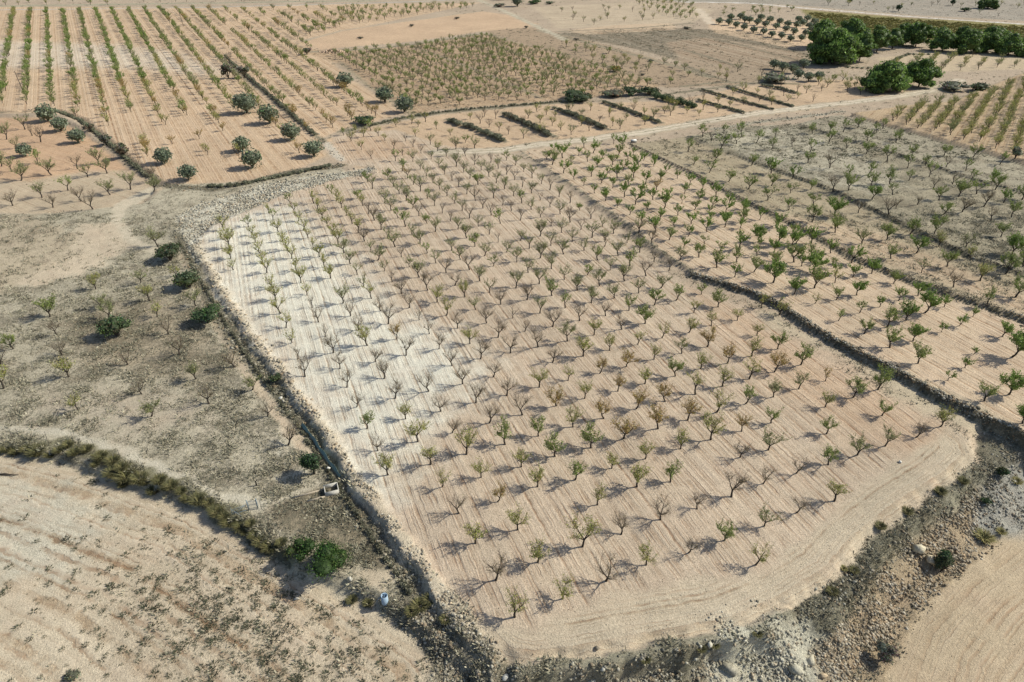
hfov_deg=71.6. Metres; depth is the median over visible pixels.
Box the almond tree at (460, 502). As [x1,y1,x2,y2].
[444,494,468,513]
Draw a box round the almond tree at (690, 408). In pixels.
[678,395,703,420]
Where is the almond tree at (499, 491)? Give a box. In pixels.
[492,480,507,501]
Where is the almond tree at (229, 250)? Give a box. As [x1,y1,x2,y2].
[220,240,233,258]
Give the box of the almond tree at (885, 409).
[878,399,897,415]
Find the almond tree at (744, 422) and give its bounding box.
[734,412,756,431]
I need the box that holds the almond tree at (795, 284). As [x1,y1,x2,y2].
[786,273,807,294]
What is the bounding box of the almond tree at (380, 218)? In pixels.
[373,213,386,229]
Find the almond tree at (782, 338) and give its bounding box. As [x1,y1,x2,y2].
[770,329,791,348]
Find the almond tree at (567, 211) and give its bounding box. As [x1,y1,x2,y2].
[562,204,579,221]
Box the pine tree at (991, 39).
[980,31,999,52]
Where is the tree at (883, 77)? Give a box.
[857,60,912,93]
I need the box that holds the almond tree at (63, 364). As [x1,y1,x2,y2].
[45,356,75,376]
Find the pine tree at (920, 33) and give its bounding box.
[905,21,937,46]
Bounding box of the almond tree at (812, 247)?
[808,240,817,252]
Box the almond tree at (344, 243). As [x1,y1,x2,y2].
[330,235,348,252]
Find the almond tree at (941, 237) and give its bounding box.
[936,229,948,246]
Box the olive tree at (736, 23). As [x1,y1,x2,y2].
[733,21,739,27]
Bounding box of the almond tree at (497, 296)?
[494,288,506,304]
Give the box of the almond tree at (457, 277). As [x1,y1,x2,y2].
[448,268,462,285]
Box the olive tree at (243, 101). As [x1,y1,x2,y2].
[232,92,257,113]
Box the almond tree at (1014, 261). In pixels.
[999,252,1023,273]
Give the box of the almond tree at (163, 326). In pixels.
[156,313,171,333]
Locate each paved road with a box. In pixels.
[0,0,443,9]
[677,1,1020,23]
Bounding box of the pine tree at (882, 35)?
[871,24,893,51]
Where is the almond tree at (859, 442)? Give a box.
[848,431,872,454]
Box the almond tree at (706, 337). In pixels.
[698,323,720,346]
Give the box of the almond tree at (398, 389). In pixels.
[385,376,402,398]
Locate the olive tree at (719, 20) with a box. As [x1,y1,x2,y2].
[715,17,723,23]
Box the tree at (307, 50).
[302,47,311,53]
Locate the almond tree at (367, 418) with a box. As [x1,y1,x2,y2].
[359,410,374,428]
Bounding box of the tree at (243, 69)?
[236,65,250,77]
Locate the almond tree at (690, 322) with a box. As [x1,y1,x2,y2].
[686,317,701,332]
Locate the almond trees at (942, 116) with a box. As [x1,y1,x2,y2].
[0,0,1023,380]
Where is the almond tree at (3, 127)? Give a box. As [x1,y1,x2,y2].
[0,121,10,139]
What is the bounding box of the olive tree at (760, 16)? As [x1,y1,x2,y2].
[757,14,765,19]
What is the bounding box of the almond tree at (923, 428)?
[915,421,934,437]
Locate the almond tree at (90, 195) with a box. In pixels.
[78,190,95,209]
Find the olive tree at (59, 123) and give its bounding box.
[49,116,70,130]
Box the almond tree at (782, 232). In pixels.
[773,223,789,241]
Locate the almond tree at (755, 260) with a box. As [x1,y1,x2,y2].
[750,254,765,271]
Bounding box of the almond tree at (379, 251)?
[370,243,386,260]
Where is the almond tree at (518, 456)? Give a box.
[509,447,532,466]
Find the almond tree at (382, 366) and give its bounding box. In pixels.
[373,356,391,378]
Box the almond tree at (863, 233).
[854,226,871,243]
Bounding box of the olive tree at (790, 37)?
[787,35,794,41]
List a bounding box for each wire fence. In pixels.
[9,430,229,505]
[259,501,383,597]
[351,488,410,581]
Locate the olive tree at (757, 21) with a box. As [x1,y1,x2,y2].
[753,18,761,24]
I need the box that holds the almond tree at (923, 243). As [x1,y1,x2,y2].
[910,234,933,252]
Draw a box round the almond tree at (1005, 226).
[995,221,1011,236]
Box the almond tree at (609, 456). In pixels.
[603,450,619,468]
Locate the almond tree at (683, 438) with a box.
[674,427,689,448]
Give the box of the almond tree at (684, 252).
[674,244,690,259]
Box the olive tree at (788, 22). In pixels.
[783,20,791,25]
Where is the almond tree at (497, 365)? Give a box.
[485,360,501,376]
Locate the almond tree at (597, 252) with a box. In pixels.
[590,243,603,259]
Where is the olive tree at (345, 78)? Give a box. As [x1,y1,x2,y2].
[336,72,353,86]
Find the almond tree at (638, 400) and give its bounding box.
[631,384,652,408]
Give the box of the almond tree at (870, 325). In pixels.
[859,315,876,333]
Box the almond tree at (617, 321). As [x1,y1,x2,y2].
[615,309,628,329]
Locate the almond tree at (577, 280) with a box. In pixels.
[571,273,585,290]
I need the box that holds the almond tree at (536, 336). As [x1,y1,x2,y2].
[529,322,545,346]
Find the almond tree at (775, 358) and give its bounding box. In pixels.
[769,348,792,371]
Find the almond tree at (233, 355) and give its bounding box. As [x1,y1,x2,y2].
[213,348,237,366]
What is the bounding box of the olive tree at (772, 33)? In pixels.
[768,31,775,36]
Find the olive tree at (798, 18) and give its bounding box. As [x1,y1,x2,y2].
[795,16,802,20]
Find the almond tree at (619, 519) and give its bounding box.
[610,506,631,534]
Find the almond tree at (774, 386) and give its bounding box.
[764,378,784,396]
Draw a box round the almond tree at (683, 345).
[673,337,691,353]
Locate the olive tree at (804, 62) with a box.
[799,58,810,68]
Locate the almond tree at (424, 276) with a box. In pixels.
[421,268,433,290]
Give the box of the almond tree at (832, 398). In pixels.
[822,387,840,406]
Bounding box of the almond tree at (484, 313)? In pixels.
[478,304,497,322]
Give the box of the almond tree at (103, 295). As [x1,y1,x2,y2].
[87,292,105,305]
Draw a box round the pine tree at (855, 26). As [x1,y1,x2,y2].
[838,17,872,35]
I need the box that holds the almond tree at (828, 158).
[826,149,840,167]
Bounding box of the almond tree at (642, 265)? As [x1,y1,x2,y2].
[639,255,654,275]
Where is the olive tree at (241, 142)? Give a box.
[231,136,251,151]
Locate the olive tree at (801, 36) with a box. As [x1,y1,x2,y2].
[797,34,805,39]
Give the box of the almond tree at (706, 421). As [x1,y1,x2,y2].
[700,410,730,439]
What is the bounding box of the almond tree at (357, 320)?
[351,311,364,329]
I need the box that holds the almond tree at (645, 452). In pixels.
[635,438,657,458]
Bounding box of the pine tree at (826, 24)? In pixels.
[806,18,836,46]
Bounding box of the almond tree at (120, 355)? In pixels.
[115,343,129,364]
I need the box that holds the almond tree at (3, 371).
[0,363,7,388]
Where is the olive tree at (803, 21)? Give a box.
[800,19,807,25]
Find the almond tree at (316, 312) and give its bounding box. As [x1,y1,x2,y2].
[309,306,322,321]
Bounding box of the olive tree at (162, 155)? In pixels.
[151,147,172,163]
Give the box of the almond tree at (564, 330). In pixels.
[557,318,577,340]
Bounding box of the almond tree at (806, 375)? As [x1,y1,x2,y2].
[791,369,811,388]
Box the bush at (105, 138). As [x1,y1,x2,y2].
[99,134,111,144]
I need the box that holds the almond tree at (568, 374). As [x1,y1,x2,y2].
[563,363,576,380]
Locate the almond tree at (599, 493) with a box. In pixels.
[591,479,606,504]
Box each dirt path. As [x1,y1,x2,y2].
[1,425,316,510]
[113,187,160,251]
[178,251,317,455]
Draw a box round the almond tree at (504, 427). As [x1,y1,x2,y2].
[492,414,513,444]
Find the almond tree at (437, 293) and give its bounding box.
[429,284,443,301]
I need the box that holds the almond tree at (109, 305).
[95,298,114,316]
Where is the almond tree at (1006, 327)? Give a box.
[1001,320,1014,336]
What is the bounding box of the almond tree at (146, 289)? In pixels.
[135,284,152,300]
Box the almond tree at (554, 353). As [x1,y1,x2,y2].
[545,345,563,362]
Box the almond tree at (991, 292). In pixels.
[983,285,997,303]
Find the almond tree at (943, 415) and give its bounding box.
[936,403,960,426]
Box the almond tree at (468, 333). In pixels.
[460,325,479,343]
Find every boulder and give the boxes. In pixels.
[502,674,508,680]
[719,662,739,676]
[787,665,802,675]
[806,654,814,665]
[819,673,827,678]
[912,544,925,553]
[926,554,934,564]
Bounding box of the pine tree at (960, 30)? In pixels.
[955,26,974,35]
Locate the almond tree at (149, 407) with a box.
[136,397,161,416]
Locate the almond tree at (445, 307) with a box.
[439,292,456,315]
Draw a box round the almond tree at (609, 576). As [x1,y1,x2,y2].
[593,551,621,581]
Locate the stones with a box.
[1,296,1022,681]
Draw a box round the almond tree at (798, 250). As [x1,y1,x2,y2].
[782,238,809,261]
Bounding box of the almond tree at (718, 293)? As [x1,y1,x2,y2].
[711,288,728,306]
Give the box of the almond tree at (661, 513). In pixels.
[647,492,673,519]
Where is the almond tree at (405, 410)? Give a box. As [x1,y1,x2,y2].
[395,399,411,418]
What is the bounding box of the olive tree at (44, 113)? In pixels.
[33,102,58,121]
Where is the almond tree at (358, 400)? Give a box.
[348,392,365,406]
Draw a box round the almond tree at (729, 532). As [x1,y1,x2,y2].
[716,518,737,540]
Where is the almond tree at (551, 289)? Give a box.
[544,273,557,295]
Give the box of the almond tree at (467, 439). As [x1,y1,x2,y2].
[454,424,477,454]
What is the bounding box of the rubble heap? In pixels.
[318,48,344,53]
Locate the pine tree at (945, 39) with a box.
[928,29,958,50]
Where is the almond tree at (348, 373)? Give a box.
[339,367,355,387]
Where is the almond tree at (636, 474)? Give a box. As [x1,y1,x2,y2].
[630,461,653,486]
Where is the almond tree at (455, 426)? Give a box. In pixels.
[445,417,464,432]
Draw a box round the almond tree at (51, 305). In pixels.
[32,293,56,316]
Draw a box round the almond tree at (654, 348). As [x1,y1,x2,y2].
[648,342,661,359]
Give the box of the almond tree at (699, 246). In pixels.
[692,241,706,257]
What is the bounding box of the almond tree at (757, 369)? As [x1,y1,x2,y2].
[741,354,761,379]
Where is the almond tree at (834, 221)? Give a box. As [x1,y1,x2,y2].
[830,216,849,232]
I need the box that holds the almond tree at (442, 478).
[435,465,452,486]
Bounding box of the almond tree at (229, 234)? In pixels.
[215,228,233,243]
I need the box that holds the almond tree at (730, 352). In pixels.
[719,341,738,362]
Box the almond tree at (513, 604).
[501,585,528,617]
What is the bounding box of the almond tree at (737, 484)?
[724,465,751,497]
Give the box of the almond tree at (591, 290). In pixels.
[585,284,599,302]
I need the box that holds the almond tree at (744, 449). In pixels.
[730,439,752,457]
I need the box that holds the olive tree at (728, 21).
[725,19,733,24]
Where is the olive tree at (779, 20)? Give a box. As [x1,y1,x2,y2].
[776,18,783,23]
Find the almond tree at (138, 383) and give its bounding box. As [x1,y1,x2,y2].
[129,375,147,393]
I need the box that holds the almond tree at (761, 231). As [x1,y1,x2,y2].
[750,224,767,241]
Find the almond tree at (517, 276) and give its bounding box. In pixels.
[509,267,526,287]
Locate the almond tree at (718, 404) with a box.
[708,387,735,412]
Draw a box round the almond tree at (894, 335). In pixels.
[884,325,905,347]
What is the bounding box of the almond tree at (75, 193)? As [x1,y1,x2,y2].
[69,184,85,200]
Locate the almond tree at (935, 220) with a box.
[930,212,949,233]
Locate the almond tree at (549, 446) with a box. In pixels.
[543,429,567,456]
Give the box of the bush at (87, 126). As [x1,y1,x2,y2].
[81,122,93,131]
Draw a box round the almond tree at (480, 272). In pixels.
[471,263,489,280]
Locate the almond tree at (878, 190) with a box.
[866,185,882,199]
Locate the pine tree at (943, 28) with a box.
[927,26,953,37]
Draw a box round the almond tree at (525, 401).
[510,389,533,414]
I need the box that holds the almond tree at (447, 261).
[438,257,451,272]
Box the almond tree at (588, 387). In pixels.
[575,379,592,398]
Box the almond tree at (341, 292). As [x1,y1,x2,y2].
[333,280,350,303]
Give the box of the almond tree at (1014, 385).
[999,368,1023,394]
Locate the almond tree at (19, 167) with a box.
[7,160,28,180]
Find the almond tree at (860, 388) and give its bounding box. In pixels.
[845,375,869,397]
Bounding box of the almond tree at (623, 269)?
[617,262,633,280]
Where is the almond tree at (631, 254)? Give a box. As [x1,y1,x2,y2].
[623,245,638,265]
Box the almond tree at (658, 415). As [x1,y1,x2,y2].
[646,397,668,428]
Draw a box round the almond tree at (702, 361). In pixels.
[696,349,712,368]
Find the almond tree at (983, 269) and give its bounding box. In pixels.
[978,262,996,280]
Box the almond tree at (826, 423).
[820,415,839,433]
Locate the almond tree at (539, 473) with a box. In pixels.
[527,460,544,486]
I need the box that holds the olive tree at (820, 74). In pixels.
[815,70,825,78]
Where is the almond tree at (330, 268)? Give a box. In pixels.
[321,260,333,278]
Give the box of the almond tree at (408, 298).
[400,292,415,307]
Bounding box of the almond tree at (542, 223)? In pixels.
[533,218,547,235]
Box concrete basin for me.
[293,482,338,501]
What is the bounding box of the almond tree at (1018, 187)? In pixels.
[1017,184,1023,199]
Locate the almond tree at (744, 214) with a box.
[737,206,750,217]
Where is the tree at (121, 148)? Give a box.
[113,142,128,154]
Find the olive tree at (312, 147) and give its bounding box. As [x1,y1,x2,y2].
[301,139,324,155]
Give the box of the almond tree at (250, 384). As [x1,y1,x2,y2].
[241,373,261,389]
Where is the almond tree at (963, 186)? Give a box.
[955,177,973,196]
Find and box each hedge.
[57,109,149,176]
[179,240,273,389]
[206,163,331,187]
[224,54,316,134]
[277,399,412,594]
[372,100,562,124]
[446,117,506,140]
[502,111,551,135]
[552,106,607,128]
[602,100,660,122]
[651,91,697,107]
[697,98,745,113]
[701,88,773,109]
[726,85,794,106]
[761,83,796,92]
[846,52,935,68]
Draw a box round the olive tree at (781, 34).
[778,32,785,38]
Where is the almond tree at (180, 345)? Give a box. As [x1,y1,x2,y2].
[165,336,183,354]
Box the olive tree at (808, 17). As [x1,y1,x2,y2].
[804,14,811,20]
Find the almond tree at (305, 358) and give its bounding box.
[292,352,313,376]
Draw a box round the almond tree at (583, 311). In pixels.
[574,303,588,320]
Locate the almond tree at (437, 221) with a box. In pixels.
[428,215,441,231]
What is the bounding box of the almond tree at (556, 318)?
[540,305,561,326]
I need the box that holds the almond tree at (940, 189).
[932,185,948,199]
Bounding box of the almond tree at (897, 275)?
[889,269,905,283]
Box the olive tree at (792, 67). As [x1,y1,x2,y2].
[788,63,799,72]
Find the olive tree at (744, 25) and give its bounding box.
[740,23,747,28]
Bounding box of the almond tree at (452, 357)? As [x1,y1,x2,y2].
[441,348,460,365]
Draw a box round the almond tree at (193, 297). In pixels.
[182,287,203,305]
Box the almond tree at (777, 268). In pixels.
[763,257,787,282]
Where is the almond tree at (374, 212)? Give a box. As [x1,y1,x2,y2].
[366,206,378,220]
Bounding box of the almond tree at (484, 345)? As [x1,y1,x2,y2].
[472,335,490,358]
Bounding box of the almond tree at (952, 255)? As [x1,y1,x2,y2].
[940,249,962,266]
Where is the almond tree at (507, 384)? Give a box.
[499,374,517,395]
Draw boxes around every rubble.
[28,106,1023,416]
[290,414,1023,681]
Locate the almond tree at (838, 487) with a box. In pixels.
[826,476,851,501]
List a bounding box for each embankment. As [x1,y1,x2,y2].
[177,167,375,264]
[501,420,1023,681]
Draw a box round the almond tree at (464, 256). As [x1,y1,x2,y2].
[461,251,475,269]
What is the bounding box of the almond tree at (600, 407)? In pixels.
[593,396,610,418]
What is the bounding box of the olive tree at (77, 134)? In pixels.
[65,127,85,143]
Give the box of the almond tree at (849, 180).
[843,171,860,190]
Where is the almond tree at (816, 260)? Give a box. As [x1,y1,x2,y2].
[805,249,830,267]
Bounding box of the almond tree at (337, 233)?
[328,226,343,243]
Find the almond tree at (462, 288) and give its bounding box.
[456,278,469,296]
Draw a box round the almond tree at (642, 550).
[638,538,658,565]
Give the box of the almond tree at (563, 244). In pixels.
[554,236,569,253]
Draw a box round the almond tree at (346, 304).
[340,297,354,315]
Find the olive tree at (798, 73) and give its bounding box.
[793,69,804,78]
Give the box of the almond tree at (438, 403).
[428,393,447,411]
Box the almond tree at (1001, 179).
[989,172,1008,189]
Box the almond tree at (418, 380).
[415,369,434,391]
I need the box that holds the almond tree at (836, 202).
[825,195,852,213]
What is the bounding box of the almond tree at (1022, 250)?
[1018,242,1023,266]
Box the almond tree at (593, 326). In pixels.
[587,315,601,334]
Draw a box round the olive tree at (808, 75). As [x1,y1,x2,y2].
[803,72,814,81]
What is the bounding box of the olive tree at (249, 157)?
[238,148,261,168]
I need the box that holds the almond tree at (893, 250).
[887,243,901,258]
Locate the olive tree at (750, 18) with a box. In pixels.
[745,16,753,22]
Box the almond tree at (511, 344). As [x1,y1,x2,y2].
[500,335,519,352]
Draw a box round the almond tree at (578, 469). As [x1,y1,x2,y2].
[565,459,588,480]
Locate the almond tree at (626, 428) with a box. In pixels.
[610,415,639,438]
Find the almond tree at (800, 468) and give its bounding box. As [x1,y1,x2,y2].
[791,454,808,473]
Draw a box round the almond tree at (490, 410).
[482,402,501,422]
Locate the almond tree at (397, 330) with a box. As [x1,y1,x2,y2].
[387,321,401,338]
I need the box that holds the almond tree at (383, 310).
[379,301,395,323]
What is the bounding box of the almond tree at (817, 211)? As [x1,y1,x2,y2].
[806,202,823,221]
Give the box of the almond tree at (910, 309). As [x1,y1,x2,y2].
[899,297,923,320]
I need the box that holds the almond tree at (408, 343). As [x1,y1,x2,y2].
[398,336,414,355]
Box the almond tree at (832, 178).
[826,174,842,191]
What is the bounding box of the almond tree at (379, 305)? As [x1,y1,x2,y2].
[370,296,382,310]
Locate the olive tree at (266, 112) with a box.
[256,104,279,123]
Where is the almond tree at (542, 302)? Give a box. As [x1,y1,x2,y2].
[532,295,547,313]
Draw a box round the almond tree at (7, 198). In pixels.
[0,188,15,205]
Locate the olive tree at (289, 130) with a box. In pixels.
[280,121,300,140]
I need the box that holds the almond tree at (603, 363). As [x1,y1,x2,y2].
[595,354,606,373]
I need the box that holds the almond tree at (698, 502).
[690,491,710,508]
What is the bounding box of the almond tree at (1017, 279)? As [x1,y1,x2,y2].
[1011,272,1023,296]
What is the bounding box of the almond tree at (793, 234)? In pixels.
[790,230,803,244]
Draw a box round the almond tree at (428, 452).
[419,445,440,464]
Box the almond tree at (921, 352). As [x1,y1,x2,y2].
[912,339,932,363]
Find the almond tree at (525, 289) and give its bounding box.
[522,280,534,299]
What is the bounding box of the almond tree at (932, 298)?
[916,286,946,312]
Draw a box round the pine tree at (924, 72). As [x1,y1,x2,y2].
[905,58,944,86]
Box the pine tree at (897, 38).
[888,27,906,48]
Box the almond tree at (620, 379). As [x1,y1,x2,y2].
[612,371,626,391]
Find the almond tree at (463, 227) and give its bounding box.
[459,222,473,237]
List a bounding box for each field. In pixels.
[0,2,481,183]
[0,116,155,212]
[0,452,471,681]
[199,129,976,663]
[303,11,540,48]
[305,34,659,112]
[322,79,915,166]
[485,27,756,87]
[523,143,1023,430]
[535,1,715,27]
[560,27,808,67]
[633,136,1023,315]
[691,123,1023,269]
[710,18,812,49]
[799,115,1023,189]
[855,74,1023,158]
[877,49,1023,71]
[887,527,1023,681]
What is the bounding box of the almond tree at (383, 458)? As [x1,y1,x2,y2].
[369,449,393,475]
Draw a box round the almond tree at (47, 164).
[32,157,55,174]
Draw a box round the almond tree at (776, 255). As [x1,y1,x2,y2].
[769,249,784,261]
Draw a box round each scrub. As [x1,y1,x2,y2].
[0,0,1023,681]
[287,0,1020,162]
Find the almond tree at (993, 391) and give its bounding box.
[978,379,1003,401]
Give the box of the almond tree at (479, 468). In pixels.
[469,455,492,477]
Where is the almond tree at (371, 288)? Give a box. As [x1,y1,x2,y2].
[359,279,374,298]
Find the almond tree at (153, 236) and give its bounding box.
[145,226,166,245]
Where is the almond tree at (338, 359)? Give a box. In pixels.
[327,350,345,368]
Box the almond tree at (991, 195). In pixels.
[982,186,997,206]
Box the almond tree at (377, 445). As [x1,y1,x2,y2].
[368,432,383,450]
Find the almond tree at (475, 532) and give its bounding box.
[462,521,489,543]
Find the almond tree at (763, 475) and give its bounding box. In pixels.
[760,462,779,483]
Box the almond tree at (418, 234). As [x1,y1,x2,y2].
[410,229,425,243]
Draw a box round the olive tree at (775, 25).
[773,23,779,27]
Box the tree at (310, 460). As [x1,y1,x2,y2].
[297,452,321,473]
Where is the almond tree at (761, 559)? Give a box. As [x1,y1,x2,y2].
[749,541,773,565]
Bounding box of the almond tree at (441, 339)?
[432,330,447,348]
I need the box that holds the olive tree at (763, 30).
[760,28,767,34]
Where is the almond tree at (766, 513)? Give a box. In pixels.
[757,502,785,526]
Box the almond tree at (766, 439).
[761,425,792,449]
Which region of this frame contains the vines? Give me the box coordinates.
[809,12,1023,38]
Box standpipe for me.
[374,593,387,605]
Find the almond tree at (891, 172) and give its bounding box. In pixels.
[885,164,899,183]
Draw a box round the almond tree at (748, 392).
[743,383,757,403]
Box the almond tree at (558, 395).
[544,381,566,405]
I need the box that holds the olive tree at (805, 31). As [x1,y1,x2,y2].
[803,29,810,35]
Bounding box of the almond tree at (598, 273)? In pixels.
[589,267,606,285]
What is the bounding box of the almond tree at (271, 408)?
[257,393,276,416]
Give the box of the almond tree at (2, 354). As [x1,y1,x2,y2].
[0,342,5,366]
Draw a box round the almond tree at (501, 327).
[490,317,507,337]
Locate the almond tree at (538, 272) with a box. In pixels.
[531,263,550,283]
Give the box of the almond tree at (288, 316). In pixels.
[277,308,292,327]
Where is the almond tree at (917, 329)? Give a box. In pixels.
[905,322,930,340]
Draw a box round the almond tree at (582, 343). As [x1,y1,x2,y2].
[573,335,595,356]
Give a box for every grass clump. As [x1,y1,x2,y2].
[0,445,11,452]
[6,447,19,454]
[17,444,28,452]
[23,442,47,457]
[40,450,55,458]
[49,445,64,453]
[60,439,73,448]
[66,445,80,456]
[78,443,93,452]
[87,460,102,467]
[90,449,109,460]
[100,464,127,479]
[101,453,120,465]
[111,459,128,471]
[111,463,139,483]
[115,480,128,488]
[127,469,149,484]
[137,479,149,485]
[144,484,159,495]
[150,472,167,485]
[160,476,179,490]
[171,484,187,494]
[179,493,190,502]
[184,491,208,506]
[202,497,214,506]
[206,501,220,512]
[207,504,225,518]
[215,510,229,521]
[218,514,236,528]
[231,519,246,533]
[238,528,247,535]
[244,518,255,526]
[247,528,260,540]
[251,532,268,547]
[260,537,279,554]
[274,536,287,546]
[344,594,357,604]
[362,596,373,607]
[403,605,418,617]
[409,595,429,614]
[421,591,433,605]
[438,612,450,624]
[639,655,651,664]
[696,644,706,653]
[712,642,720,649]
[751,628,764,638]
[825,584,838,595]
[840,565,848,570]
[848,564,859,574]
[874,520,887,529]
[902,506,914,514]
[933,485,947,495]
[957,475,971,484]
[972,526,999,544]
[995,527,1007,535]
[1012,476,1023,484]
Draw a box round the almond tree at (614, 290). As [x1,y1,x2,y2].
[605,281,619,297]
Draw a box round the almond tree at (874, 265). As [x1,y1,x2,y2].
[867,255,884,273]
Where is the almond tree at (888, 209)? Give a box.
[882,195,901,214]
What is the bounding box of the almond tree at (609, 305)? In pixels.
[600,299,614,315]
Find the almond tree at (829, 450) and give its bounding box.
[820,443,840,464]
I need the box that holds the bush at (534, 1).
[528,0,540,3]
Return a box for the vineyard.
[803,9,1023,39]
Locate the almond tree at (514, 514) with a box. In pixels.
[505,501,530,529]
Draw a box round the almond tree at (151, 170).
[142,164,154,177]
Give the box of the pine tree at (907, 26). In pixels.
[898,22,914,45]
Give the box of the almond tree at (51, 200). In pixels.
[38,192,57,207]
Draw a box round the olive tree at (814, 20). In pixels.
[810,18,818,22]
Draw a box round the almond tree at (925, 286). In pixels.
[913,280,934,295]
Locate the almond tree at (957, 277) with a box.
[948,267,966,287]
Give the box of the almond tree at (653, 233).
[648,227,659,243]
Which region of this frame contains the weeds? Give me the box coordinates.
[0,468,428,681]
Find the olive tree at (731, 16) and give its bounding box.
[727,13,734,18]
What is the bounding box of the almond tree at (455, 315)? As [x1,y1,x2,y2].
[448,311,464,328]
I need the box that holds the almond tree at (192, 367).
[181,360,200,379]
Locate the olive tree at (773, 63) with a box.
[769,59,779,68]
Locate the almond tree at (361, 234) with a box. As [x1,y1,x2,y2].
[353,223,370,241]
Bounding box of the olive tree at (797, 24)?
[793,21,801,27]
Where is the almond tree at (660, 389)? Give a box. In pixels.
[655,380,674,401]
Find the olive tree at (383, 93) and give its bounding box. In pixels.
[375,86,393,101]
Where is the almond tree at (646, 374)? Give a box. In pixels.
[638,363,652,383]
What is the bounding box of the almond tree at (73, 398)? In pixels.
[64,390,80,409]
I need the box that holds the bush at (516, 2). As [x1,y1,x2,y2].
[511,0,522,6]
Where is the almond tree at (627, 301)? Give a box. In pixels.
[624,294,637,310]
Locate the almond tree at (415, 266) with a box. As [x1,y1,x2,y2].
[411,259,426,277]
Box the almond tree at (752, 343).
[746,334,763,356]
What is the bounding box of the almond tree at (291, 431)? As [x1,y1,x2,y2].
[276,418,302,444]
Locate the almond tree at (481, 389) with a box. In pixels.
[469,381,487,402]
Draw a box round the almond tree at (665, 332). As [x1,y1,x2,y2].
[657,320,670,337]
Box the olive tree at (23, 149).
[14,142,31,155]
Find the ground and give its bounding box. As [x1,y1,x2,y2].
[0,0,1023,681]
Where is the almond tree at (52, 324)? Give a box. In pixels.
[44,319,60,333]
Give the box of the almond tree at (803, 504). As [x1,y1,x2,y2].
[791,495,811,512]
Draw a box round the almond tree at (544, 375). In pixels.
[528,368,549,387]
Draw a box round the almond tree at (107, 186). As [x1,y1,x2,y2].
[95,178,113,194]
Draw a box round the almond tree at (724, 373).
[715,363,734,386]
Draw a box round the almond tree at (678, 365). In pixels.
[666,355,685,376]
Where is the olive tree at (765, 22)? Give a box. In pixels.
[762,20,769,26]
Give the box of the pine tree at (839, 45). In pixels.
[805,27,864,64]
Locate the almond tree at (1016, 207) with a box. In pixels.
[1008,197,1023,217]
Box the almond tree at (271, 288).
[261,282,282,296]
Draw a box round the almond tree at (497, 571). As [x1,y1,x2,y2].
[482,547,507,580]
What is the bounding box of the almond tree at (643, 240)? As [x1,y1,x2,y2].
[632,235,647,252]
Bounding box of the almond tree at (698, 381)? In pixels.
[683,369,705,394]
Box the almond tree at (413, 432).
[403,417,433,441]
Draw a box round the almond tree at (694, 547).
[685,535,703,552]
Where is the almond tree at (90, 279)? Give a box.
[85,270,100,288]
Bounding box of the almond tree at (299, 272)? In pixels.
[290,265,306,282]
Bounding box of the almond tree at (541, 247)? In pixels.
[533,240,547,257]
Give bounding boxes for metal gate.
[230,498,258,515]
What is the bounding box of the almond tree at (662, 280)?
[655,274,672,287]
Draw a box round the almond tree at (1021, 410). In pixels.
[1015,403,1023,423]
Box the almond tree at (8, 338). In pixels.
[0,333,15,348]
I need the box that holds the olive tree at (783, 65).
[778,61,788,70]
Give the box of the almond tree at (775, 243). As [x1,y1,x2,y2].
[768,237,782,249]
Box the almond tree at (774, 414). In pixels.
[765,406,783,422]
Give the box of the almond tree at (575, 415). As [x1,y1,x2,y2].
[565,403,584,426]
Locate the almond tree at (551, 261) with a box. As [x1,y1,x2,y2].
[542,250,556,268]
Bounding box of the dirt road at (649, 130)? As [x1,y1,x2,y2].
[430,78,967,154]
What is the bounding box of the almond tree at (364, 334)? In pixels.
[351,322,371,345]
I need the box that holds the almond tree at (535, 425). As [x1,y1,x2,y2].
[527,415,545,436]
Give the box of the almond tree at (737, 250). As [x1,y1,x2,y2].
[732,242,744,261]
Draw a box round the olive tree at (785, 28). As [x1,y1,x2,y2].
[782,25,789,31]
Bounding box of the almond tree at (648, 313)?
[635,302,656,323]
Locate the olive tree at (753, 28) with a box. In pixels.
[750,26,757,32]
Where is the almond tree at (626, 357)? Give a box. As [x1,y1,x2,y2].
[620,343,640,366]
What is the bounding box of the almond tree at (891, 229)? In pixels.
[880,221,898,239]
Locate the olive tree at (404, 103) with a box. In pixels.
[394,94,413,111]
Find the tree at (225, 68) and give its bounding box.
[219,63,232,78]
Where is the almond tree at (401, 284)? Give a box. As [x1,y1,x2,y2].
[391,274,407,293]
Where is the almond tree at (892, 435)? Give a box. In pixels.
[882,421,902,446]
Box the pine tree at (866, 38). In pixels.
[853,30,877,60]
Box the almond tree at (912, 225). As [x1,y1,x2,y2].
[907,215,924,234]
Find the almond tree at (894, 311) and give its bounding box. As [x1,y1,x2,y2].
[882,302,901,327]
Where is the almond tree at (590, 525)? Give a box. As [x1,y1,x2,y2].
[560,508,601,547]
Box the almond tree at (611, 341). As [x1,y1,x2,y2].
[603,332,616,350]
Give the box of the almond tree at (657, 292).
[648,287,665,304]
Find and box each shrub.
[64,669,80,681]
[93,314,134,336]
[152,242,182,260]
[169,269,199,288]
[190,303,223,322]
[268,372,281,381]
[282,534,316,562]
[305,538,353,582]
[350,115,376,123]
[562,88,594,100]
[599,88,624,96]
[610,65,620,71]
[621,86,644,95]
[638,86,661,93]
[761,71,794,82]
[874,638,898,664]
[934,548,954,572]
[938,79,975,90]
[971,82,991,90]
[980,497,992,504]
[996,467,1010,475]
[1012,146,1022,158]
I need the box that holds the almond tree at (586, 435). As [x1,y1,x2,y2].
[578,419,604,447]
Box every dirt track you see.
[479,0,569,39]
[696,8,715,23]
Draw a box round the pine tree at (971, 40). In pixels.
[953,27,985,54]
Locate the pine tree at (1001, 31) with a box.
[981,25,1013,37]
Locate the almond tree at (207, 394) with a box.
[196,382,217,403]

